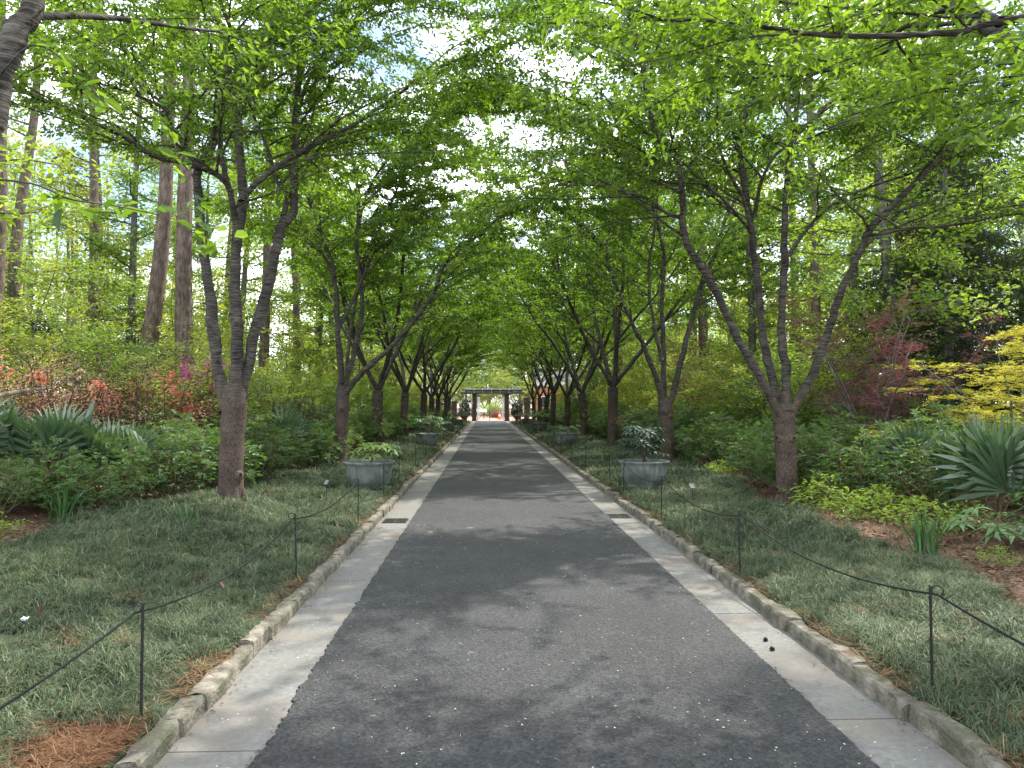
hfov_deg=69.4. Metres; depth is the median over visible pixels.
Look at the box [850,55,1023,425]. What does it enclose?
hemlock tree
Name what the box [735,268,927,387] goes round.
understory tree
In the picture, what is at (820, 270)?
hardwood tree
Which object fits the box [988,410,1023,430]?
hydrangea shrub
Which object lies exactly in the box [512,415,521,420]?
stone urn
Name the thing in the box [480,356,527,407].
understory tree
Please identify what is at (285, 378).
spicebush
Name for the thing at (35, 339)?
understory tree
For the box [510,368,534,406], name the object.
hardwood tree
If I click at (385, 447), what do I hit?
fatsia plant
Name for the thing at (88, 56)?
cherry tree
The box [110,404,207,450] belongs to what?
hydrangea shrub
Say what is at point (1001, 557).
woodland herb
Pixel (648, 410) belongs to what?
hydrangea shrub
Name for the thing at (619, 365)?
pine tree
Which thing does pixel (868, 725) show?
gutter
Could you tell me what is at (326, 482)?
plant label
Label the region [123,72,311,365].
hardwood tree
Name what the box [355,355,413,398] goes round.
evergreen bush
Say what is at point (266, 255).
pine tree
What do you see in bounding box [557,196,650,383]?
hardwood tree
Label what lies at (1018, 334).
hemlock tree
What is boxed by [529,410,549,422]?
fatsia plant
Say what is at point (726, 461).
woodland herb
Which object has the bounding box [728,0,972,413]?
hardwood tree
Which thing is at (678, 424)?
hydrangea shrub
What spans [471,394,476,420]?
stone pillar
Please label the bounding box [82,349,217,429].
azalea shrub
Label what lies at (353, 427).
hydrangea shrub
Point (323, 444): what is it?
hydrangea shrub
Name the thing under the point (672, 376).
understory tree
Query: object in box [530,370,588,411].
brick building
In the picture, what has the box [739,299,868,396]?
understory tree
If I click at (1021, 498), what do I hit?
hydrangea shrub
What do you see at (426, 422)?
fatsia plant
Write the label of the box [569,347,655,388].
understory tree
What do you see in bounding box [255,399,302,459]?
hydrangea shrub
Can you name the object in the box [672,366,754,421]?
spicebush
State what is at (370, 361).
understory tree
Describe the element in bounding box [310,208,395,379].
hardwood tree
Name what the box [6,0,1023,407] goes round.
sky
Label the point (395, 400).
spicebush
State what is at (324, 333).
hardwood tree
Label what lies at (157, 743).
kerb
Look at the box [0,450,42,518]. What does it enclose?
hydrangea shrub
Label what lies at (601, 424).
hydrangea shrub
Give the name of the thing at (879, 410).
red maple
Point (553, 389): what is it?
cherry tree
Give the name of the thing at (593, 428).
hydrangea shrub
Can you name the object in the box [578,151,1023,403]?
wood
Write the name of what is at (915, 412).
hydrangea shrub
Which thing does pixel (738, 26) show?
cherry tree
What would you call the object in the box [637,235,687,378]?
hardwood tree
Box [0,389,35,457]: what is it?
palmetto
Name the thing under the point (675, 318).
hardwood tree
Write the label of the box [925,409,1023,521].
palmetto
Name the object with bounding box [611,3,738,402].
pine tree
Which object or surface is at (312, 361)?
understory tree
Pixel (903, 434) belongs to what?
palmetto
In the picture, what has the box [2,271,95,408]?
evergreen bush
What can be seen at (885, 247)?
hardwood tree
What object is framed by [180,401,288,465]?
hydrangea shrub
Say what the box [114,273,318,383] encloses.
understory tree
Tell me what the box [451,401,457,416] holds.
stone pillar
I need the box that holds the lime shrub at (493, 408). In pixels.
[480,399,510,417]
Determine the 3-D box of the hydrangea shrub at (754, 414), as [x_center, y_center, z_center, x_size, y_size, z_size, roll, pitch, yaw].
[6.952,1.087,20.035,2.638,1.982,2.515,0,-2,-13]
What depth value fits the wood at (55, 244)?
45.28 m
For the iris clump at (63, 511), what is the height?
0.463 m
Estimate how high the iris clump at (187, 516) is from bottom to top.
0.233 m
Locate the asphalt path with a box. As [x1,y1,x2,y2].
[248,421,879,767]
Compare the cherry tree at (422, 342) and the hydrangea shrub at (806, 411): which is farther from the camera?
the cherry tree at (422, 342)
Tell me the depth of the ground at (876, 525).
8.48 m
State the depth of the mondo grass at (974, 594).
6.12 m
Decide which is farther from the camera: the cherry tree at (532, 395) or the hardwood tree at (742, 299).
the cherry tree at (532, 395)
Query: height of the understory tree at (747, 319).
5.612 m
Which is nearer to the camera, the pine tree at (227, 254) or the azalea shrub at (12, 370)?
the azalea shrub at (12, 370)
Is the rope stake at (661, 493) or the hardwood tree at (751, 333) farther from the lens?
the hardwood tree at (751, 333)
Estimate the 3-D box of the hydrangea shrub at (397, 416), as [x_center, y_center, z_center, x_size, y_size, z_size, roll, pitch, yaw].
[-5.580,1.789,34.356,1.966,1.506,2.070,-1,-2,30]
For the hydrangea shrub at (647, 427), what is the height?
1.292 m
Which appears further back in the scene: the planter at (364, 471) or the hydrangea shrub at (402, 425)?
the hydrangea shrub at (402, 425)
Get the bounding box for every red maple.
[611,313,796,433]
[773,278,1021,445]
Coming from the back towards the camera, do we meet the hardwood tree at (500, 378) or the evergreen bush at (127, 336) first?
the hardwood tree at (500, 378)
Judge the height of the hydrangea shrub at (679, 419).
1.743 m
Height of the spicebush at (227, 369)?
3.641 m
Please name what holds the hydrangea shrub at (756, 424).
on the ground at (876, 525)
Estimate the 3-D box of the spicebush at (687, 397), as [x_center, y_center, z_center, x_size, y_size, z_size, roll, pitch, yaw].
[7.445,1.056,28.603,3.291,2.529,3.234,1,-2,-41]
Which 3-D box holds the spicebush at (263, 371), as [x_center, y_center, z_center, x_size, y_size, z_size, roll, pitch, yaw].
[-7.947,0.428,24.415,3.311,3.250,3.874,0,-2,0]
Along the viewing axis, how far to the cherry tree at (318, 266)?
23.31 m
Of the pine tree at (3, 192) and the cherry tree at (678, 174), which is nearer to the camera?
the cherry tree at (678, 174)
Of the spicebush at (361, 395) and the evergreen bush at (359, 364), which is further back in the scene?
the evergreen bush at (359, 364)
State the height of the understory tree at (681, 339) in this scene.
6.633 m
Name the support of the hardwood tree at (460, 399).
on the ground at (876, 525)
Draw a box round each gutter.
[154,421,475,767]
[505,421,967,767]
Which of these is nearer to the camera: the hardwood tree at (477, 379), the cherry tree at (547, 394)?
the cherry tree at (547, 394)
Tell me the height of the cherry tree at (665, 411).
10.143 m
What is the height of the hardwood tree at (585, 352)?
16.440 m
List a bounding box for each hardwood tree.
[0,21,117,238]
[4,103,61,347]
[5,33,230,358]
[5,52,175,349]
[5,161,47,284]
[84,152,227,353]
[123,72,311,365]
[125,155,286,400]
[246,140,385,382]
[246,203,337,373]
[272,141,389,374]
[283,267,356,368]
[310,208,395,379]
[336,272,409,387]
[369,252,418,390]
[422,307,473,397]
[451,368,472,408]
[465,339,494,414]
[471,351,508,408]
[484,357,523,397]
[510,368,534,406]
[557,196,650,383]
[559,263,611,387]
[579,198,687,390]
[600,157,726,380]
[626,250,714,375]
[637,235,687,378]
[651,2,856,402]
[658,151,781,382]
[667,177,790,374]
[704,173,791,378]
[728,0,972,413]
[741,154,868,371]
[752,0,1023,417]
[802,160,914,374]
[814,0,995,348]
[891,108,1023,359]
[947,7,1023,204]
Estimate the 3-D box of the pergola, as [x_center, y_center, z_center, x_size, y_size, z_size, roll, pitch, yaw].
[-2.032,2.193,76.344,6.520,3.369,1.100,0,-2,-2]
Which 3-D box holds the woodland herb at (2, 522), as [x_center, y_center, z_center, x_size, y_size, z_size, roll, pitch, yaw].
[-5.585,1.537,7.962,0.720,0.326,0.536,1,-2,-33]
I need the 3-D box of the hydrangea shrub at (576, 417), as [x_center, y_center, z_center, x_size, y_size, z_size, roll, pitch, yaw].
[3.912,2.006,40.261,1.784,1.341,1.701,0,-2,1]
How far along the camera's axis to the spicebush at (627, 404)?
34.62 m
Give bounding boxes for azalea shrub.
[0,337,75,419]
[0,337,159,462]
[0,338,43,401]
[0,344,159,425]
[51,356,254,454]
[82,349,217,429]
[123,354,230,426]
[170,376,293,453]
[212,370,334,462]
[283,391,350,455]
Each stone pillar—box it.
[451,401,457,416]
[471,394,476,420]
[504,394,509,421]
[523,398,529,418]
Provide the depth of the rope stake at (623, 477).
13.03 m
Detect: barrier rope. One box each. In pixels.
[0,417,466,709]
[514,417,1023,645]
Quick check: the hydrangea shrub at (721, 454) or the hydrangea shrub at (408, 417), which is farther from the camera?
the hydrangea shrub at (408, 417)
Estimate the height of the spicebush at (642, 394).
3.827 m
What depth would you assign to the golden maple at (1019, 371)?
13.03 m
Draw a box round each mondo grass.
[0,420,468,767]
[512,419,1023,766]
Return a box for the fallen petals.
[181,441,926,767]
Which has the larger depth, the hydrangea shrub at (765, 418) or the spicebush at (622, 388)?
the spicebush at (622, 388)
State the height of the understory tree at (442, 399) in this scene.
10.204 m
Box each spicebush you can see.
[0,285,168,424]
[0,314,190,425]
[104,319,254,395]
[107,309,292,436]
[144,331,278,412]
[225,366,292,390]
[226,353,324,413]
[228,357,334,412]
[251,359,309,402]
[280,369,356,417]
[297,367,359,412]
[302,367,374,416]
[323,369,390,413]
[349,377,394,403]
[352,371,400,410]
[362,376,410,411]
[390,381,420,406]
[396,383,421,404]
[549,381,573,408]
[549,386,585,406]
[556,379,590,405]
[587,379,644,413]
[594,387,655,416]
[598,366,657,408]
[606,359,709,418]
[621,363,685,402]
[645,374,730,415]
[657,379,726,409]
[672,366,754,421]
[673,345,817,430]
[699,330,889,434]
[792,359,866,421]
[804,367,964,430]
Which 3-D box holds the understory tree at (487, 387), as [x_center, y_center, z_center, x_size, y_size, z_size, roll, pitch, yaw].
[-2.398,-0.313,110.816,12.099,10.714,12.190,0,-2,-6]
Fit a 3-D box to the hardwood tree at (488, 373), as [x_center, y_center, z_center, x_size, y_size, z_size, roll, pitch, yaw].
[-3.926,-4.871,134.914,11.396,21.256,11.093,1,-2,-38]
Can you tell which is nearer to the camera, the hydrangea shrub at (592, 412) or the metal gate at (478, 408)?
the hydrangea shrub at (592, 412)
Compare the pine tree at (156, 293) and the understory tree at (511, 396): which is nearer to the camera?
the pine tree at (156, 293)
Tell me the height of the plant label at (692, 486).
0.390 m
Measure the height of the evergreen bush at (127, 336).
4.142 m
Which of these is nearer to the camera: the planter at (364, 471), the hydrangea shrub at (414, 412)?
the planter at (364, 471)
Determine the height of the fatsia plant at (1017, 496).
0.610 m
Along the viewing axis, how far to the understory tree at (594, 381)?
44.90 m
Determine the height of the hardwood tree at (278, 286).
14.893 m
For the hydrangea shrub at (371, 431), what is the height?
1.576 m
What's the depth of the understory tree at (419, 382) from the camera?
65.05 m
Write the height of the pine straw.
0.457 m
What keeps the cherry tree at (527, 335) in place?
on the ground at (876, 525)
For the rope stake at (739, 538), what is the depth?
7.02 m
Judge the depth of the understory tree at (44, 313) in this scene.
20.90 m
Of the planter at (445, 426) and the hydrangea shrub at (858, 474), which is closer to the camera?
the hydrangea shrub at (858, 474)
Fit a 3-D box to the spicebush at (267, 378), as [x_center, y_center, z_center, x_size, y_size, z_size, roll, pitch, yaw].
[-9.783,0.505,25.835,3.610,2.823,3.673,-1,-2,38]
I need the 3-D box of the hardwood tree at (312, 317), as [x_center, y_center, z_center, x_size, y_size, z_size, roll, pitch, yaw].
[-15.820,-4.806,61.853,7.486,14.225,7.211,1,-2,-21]
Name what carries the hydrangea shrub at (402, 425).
on the ground at (876, 525)
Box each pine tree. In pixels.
[0,0,64,337]
[6,1,106,336]
[41,4,154,397]
[94,0,243,394]
[120,0,275,402]
[163,24,289,370]
[224,1,324,393]
[234,6,309,378]
[601,110,658,397]
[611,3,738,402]
[657,63,730,384]
[755,3,838,409]
[779,1,853,398]
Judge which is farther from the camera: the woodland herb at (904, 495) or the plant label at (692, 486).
the plant label at (692, 486)
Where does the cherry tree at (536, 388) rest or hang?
on the ground at (876, 525)
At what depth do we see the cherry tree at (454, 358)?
48.16 m
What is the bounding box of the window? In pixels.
[541,396,550,407]
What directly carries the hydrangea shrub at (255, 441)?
on the ground at (876, 525)
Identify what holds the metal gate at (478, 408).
attached to the stone pillar at (474, 405)
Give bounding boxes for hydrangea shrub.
[0,449,21,478]
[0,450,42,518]
[0,459,41,511]
[0,467,22,485]
[2,434,96,506]
[14,445,120,513]
[50,435,169,506]
[53,459,142,511]
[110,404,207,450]
[119,391,203,436]
[123,425,216,499]
[135,419,219,493]
[145,409,220,483]
[171,424,268,488]
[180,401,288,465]
[201,413,299,481]
[213,399,307,446]
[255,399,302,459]
[258,424,318,470]
[275,396,314,422]
[278,387,319,414]
[282,417,351,468]
[305,408,362,454]
[308,413,364,457]
[325,411,364,445]
[348,407,393,445]
[349,410,395,436]
[350,405,393,447]
[352,398,371,420]
[352,406,402,437]
[367,406,406,437]
[384,409,407,436]
[385,407,412,434]
[390,404,415,428]
[393,403,424,429]
[394,409,415,432]
[408,406,431,428]
[416,405,438,424]
[556,405,572,425]
[561,401,588,423]
[568,409,580,428]
[578,410,602,434]
[582,404,607,435]
[588,406,626,437]
[594,403,627,438]
[615,407,657,447]
[618,404,656,444]
[618,415,628,440]
[622,400,701,454]
[627,402,657,417]
[627,413,659,449]
[648,400,716,457]
[673,410,752,465]
[682,403,730,453]
[694,421,765,470]
[711,397,770,457]
[720,418,806,478]
[724,421,820,486]
[725,414,812,458]
[732,423,853,495]
[733,390,810,421]
[735,414,797,451]
[768,412,884,491]
[795,406,883,480]
[798,407,831,450]
[799,402,874,458]
[812,419,923,504]
[865,400,964,495]
[869,419,1021,518]
[884,402,962,432]
[888,402,959,435]
[984,414,1023,508]
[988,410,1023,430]
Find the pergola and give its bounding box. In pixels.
[461,389,523,420]
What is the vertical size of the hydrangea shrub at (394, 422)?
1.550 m
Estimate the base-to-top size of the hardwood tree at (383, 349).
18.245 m
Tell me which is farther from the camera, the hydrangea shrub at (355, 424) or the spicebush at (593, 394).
the spicebush at (593, 394)
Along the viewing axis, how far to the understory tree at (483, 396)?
106.50 m
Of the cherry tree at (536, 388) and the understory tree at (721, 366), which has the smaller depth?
the understory tree at (721, 366)
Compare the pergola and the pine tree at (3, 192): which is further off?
the pergola
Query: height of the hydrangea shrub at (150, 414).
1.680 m
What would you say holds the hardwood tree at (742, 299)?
on the ground at (876, 525)
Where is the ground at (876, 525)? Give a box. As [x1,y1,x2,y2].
[0,399,1023,767]
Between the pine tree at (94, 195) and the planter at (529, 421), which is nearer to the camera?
the pine tree at (94, 195)
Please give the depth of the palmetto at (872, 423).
15.59 m
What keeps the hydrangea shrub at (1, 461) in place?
on the ground at (876, 525)
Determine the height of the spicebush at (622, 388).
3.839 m
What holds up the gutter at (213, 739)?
on the ground at (876, 525)
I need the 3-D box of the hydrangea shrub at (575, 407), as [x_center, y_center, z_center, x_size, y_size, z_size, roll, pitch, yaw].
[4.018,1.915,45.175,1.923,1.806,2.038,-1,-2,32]
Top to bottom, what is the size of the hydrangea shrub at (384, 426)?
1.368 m
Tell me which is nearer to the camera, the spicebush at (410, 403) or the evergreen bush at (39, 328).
the evergreen bush at (39, 328)
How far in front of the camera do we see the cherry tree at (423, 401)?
40.51 m
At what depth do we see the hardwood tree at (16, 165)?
28.61 m
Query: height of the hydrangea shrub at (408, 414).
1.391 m
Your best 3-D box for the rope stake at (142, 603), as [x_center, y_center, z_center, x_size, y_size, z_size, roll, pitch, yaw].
[-1.903,1.452,3.755,0.075,0.697,0.019,-1,-3,18]
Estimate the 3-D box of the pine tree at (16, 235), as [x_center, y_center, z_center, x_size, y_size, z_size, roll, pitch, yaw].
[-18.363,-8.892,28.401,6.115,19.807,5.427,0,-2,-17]
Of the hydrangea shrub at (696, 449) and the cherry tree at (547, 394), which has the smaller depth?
the hydrangea shrub at (696, 449)
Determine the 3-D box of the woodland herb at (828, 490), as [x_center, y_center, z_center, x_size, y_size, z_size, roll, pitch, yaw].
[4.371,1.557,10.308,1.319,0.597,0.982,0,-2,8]
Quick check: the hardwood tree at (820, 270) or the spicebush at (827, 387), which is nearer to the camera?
the spicebush at (827, 387)
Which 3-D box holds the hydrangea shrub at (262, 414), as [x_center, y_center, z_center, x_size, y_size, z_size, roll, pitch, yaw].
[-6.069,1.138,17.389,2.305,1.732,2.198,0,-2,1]
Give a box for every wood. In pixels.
[4,98,399,388]
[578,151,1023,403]
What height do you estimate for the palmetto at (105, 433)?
1.291 m
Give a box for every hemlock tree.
[797,57,1023,429]
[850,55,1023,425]
[952,163,1023,428]
[972,251,1023,401]
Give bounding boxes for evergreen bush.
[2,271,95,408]
[39,301,174,424]
[326,345,393,396]
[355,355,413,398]
[564,362,607,407]
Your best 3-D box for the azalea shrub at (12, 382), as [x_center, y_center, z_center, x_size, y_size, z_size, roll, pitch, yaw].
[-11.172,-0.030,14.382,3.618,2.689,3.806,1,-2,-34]
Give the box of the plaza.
[459,415,531,420]
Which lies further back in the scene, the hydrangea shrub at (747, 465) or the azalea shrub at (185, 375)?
the azalea shrub at (185, 375)
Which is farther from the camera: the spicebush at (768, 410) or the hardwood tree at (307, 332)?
the hardwood tree at (307, 332)
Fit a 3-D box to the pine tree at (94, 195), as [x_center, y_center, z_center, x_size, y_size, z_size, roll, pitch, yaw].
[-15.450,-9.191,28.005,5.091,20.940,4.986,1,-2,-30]
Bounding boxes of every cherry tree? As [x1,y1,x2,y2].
[0,0,364,258]
[0,0,617,500]
[180,50,584,463]
[233,86,548,444]
[284,169,530,435]
[297,211,537,429]
[362,267,509,425]
[365,287,509,421]
[388,313,502,419]
[396,0,1023,506]
[398,317,500,418]
[428,184,723,435]
[446,67,847,446]
[455,242,653,427]
[456,38,817,460]
[466,0,1023,203]
[474,240,633,425]
[478,286,605,422]
[486,309,586,420]
[486,321,573,419]
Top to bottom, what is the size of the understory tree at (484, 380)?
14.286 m
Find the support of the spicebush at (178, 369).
on the ground at (876, 525)
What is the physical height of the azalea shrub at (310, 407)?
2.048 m
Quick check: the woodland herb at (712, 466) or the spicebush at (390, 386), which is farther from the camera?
the spicebush at (390, 386)
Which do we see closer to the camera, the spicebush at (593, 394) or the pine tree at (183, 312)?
the pine tree at (183, 312)
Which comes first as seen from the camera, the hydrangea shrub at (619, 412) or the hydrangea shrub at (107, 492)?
the hydrangea shrub at (107, 492)
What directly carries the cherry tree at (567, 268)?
on the ground at (876, 525)
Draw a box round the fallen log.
[0,387,50,396]
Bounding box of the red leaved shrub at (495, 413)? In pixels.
[488,409,501,417]
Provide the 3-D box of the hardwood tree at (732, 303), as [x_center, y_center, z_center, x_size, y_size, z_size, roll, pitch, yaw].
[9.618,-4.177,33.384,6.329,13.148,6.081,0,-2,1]
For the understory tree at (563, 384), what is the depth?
60.25 m
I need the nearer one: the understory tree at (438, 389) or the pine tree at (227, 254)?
the pine tree at (227, 254)
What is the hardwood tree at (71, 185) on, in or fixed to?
on the ground at (876, 525)
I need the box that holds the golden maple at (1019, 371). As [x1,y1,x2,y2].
[845,325,1023,445]
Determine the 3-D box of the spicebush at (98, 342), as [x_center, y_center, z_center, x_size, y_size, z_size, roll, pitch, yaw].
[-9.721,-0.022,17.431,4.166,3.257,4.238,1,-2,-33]
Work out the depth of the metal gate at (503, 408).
77.03 m
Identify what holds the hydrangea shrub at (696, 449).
on the ground at (876, 525)
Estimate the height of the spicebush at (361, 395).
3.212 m
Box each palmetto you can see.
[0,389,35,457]
[0,399,104,474]
[52,415,163,495]
[259,404,311,467]
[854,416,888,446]
[865,417,960,495]
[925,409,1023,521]
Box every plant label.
[323,480,329,494]
[688,484,696,499]
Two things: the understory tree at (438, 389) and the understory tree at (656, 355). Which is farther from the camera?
the understory tree at (438, 389)
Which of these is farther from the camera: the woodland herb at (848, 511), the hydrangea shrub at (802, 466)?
the hydrangea shrub at (802, 466)
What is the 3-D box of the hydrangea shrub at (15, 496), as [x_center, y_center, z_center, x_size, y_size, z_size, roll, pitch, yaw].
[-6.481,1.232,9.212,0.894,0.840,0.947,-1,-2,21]
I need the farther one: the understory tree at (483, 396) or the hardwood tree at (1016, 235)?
the understory tree at (483, 396)
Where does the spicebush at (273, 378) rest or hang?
on the ground at (876, 525)
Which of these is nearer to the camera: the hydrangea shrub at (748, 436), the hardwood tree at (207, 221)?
the hydrangea shrub at (748, 436)
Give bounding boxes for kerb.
[113,421,470,767]
[510,421,1012,767]
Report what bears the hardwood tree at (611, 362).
on the ground at (876, 525)
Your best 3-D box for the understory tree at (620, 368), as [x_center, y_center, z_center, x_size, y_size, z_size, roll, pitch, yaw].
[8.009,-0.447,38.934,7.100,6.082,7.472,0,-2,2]
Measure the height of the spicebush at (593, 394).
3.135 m
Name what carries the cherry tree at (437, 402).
on the ground at (876, 525)
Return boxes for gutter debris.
[160,454,962,766]
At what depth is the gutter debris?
4.62 m
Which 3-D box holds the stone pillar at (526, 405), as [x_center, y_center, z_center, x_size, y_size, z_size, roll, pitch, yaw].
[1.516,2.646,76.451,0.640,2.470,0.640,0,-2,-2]
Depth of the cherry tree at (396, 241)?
18.19 m
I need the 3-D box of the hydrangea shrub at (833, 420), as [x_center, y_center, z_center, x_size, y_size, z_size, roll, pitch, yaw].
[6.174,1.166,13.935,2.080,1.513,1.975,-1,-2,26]
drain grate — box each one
[382,518,408,522]
[606,514,631,517]
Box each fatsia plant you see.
[347,442,401,462]
[406,414,451,433]
[438,416,460,423]
[449,411,468,418]
[519,413,532,418]
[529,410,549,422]
[553,425,581,432]
[614,425,671,461]
[940,506,1023,546]
[1003,491,1023,512]
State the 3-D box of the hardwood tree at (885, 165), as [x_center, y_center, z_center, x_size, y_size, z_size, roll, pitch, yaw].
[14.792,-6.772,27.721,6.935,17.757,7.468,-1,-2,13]
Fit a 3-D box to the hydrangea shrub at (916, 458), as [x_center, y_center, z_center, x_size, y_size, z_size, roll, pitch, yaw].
[5.800,1.143,9.585,1.733,1.366,1.817,1,-2,-29]
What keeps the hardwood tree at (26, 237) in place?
on the ground at (876, 525)
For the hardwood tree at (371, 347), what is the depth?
62.61 m
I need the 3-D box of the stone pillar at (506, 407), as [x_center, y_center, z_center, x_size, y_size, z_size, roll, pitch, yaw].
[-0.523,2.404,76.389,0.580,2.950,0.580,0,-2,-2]
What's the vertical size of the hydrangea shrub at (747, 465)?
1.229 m
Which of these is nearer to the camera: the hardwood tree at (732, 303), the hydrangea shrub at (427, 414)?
the hardwood tree at (732, 303)
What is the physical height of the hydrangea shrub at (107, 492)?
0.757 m
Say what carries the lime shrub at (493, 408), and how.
on the ground at (876, 525)
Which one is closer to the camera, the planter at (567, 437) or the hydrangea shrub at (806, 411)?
the hydrangea shrub at (806, 411)
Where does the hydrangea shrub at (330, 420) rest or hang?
on the ground at (876, 525)
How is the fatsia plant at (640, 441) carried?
on the planter at (650, 470)
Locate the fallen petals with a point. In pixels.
(540, 669)
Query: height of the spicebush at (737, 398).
3.368 m
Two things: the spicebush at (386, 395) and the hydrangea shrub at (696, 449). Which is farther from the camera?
the spicebush at (386, 395)
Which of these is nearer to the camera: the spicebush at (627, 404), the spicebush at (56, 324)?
the spicebush at (56, 324)
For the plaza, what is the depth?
90.25 m
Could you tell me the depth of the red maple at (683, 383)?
26.02 m
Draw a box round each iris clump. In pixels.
[37,485,83,522]
[164,503,199,522]
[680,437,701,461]
[886,504,960,556]
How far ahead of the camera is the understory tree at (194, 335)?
21.51 m
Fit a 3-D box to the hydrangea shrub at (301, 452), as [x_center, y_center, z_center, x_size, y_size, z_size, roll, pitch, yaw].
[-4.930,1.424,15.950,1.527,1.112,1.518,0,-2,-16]
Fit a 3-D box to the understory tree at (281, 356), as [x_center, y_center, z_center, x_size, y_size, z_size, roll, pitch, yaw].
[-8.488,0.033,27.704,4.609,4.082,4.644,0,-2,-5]
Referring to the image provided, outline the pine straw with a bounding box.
[0,423,1023,767]
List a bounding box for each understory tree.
[0,215,137,410]
[0,233,126,403]
[33,268,246,386]
[72,264,265,374]
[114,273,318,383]
[157,291,306,377]
[222,308,353,402]
[222,329,344,406]
[270,308,400,404]
[310,340,408,398]
[337,341,391,380]
[373,356,436,400]
[406,363,465,400]
[420,362,493,412]
[420,366,484,408]
[433,357,515,414]
[438,368,512,415]
[460,356,530,405]
[473,358,540,414]
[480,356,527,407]
[487,360,553,405]
[527,367,628,398]
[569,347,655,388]
[575,337,684,399]
[594,330,693,403]
[605,315,740,409]
[610,325,716,386]
[619,287,869,392]
[632,310,775,387]
[656,312,806,410]
[666,273,882,401]
[681,293,881,420]
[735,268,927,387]
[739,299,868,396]
[775,283,1011,423]
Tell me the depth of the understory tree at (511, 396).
105.91 m
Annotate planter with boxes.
[343,459,394,489]
[415,433,439,446]
[441,423,455,431]
[451,419,463,424]
[522,419,532,424]
[531,423,547,431]
[555,432,578,446]
[618,458,669,488]
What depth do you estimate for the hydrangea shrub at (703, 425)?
21.20 m
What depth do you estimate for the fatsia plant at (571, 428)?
27.50 m
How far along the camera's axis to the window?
104.09 m
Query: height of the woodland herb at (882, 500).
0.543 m
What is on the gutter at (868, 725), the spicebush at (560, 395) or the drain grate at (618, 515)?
the drain grate at (618, 515)
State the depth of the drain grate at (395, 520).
10.78 m
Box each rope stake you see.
[132,600,144,722]
[288,513,296,578]
[354,478,358,523]
[623,461,626,495]
[661,476,665,514]
[738,510,745,573]
[928,585,943,694]
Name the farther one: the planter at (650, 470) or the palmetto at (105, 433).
the planter at (650, 470)
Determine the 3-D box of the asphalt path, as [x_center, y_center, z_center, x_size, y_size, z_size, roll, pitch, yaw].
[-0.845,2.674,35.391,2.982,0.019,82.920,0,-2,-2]
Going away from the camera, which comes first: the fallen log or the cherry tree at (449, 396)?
the fallen log
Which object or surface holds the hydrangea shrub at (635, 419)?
on the ground at (876, 525)
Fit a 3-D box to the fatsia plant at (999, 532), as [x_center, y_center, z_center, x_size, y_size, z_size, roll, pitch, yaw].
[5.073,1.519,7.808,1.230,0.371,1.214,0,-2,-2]
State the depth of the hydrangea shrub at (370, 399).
32.56 m
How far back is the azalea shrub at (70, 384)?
16.05 m
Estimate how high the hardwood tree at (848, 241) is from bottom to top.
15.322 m
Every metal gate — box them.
[477,397,479,419]
[502,397,504,419]
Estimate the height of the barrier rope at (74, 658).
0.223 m
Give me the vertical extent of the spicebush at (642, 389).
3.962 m
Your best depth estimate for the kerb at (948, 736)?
4.63 m
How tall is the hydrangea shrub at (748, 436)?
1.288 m
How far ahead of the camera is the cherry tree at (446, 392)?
62.57 m
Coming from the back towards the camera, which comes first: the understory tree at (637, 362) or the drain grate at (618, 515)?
the understory tree at (637, 362)
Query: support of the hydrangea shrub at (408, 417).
on the ground at (876, 525)
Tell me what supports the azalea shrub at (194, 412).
on the ground at (876, 525)
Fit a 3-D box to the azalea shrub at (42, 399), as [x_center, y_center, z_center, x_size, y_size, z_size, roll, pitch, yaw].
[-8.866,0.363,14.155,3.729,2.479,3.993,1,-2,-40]
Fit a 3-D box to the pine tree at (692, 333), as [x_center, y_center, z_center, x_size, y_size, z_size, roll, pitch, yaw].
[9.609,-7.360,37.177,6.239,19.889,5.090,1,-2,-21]
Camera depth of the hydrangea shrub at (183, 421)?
13.27 m
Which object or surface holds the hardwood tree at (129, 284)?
on the ground at (876, 525)
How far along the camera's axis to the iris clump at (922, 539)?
7.25 m
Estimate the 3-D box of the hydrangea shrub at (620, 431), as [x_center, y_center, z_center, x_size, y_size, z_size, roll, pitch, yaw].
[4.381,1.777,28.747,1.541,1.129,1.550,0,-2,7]
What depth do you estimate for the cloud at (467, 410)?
70.02 m
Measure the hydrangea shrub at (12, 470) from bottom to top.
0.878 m
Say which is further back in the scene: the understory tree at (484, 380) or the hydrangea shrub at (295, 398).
the understory tree at (484, 380)
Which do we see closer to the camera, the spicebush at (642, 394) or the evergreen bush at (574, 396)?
the spicebush at (642, 394)
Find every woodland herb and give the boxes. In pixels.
[0,511,32,537]
[698,460,736,475]
[704,456,744,473]
[775,469,854,504]
[779,473,873,512]
[818,489,887,521]
[839,484,926,524]
[856,479,927,514]
[872,496,975,535]
[929,500,1000,532]
[973,545,1022,566]
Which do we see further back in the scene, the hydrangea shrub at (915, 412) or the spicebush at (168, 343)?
the spicebush at (168, 343)
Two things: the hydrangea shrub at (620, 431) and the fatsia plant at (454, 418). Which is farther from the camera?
the fatsia plant at (454, 418)
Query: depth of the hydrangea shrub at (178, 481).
11.01 m

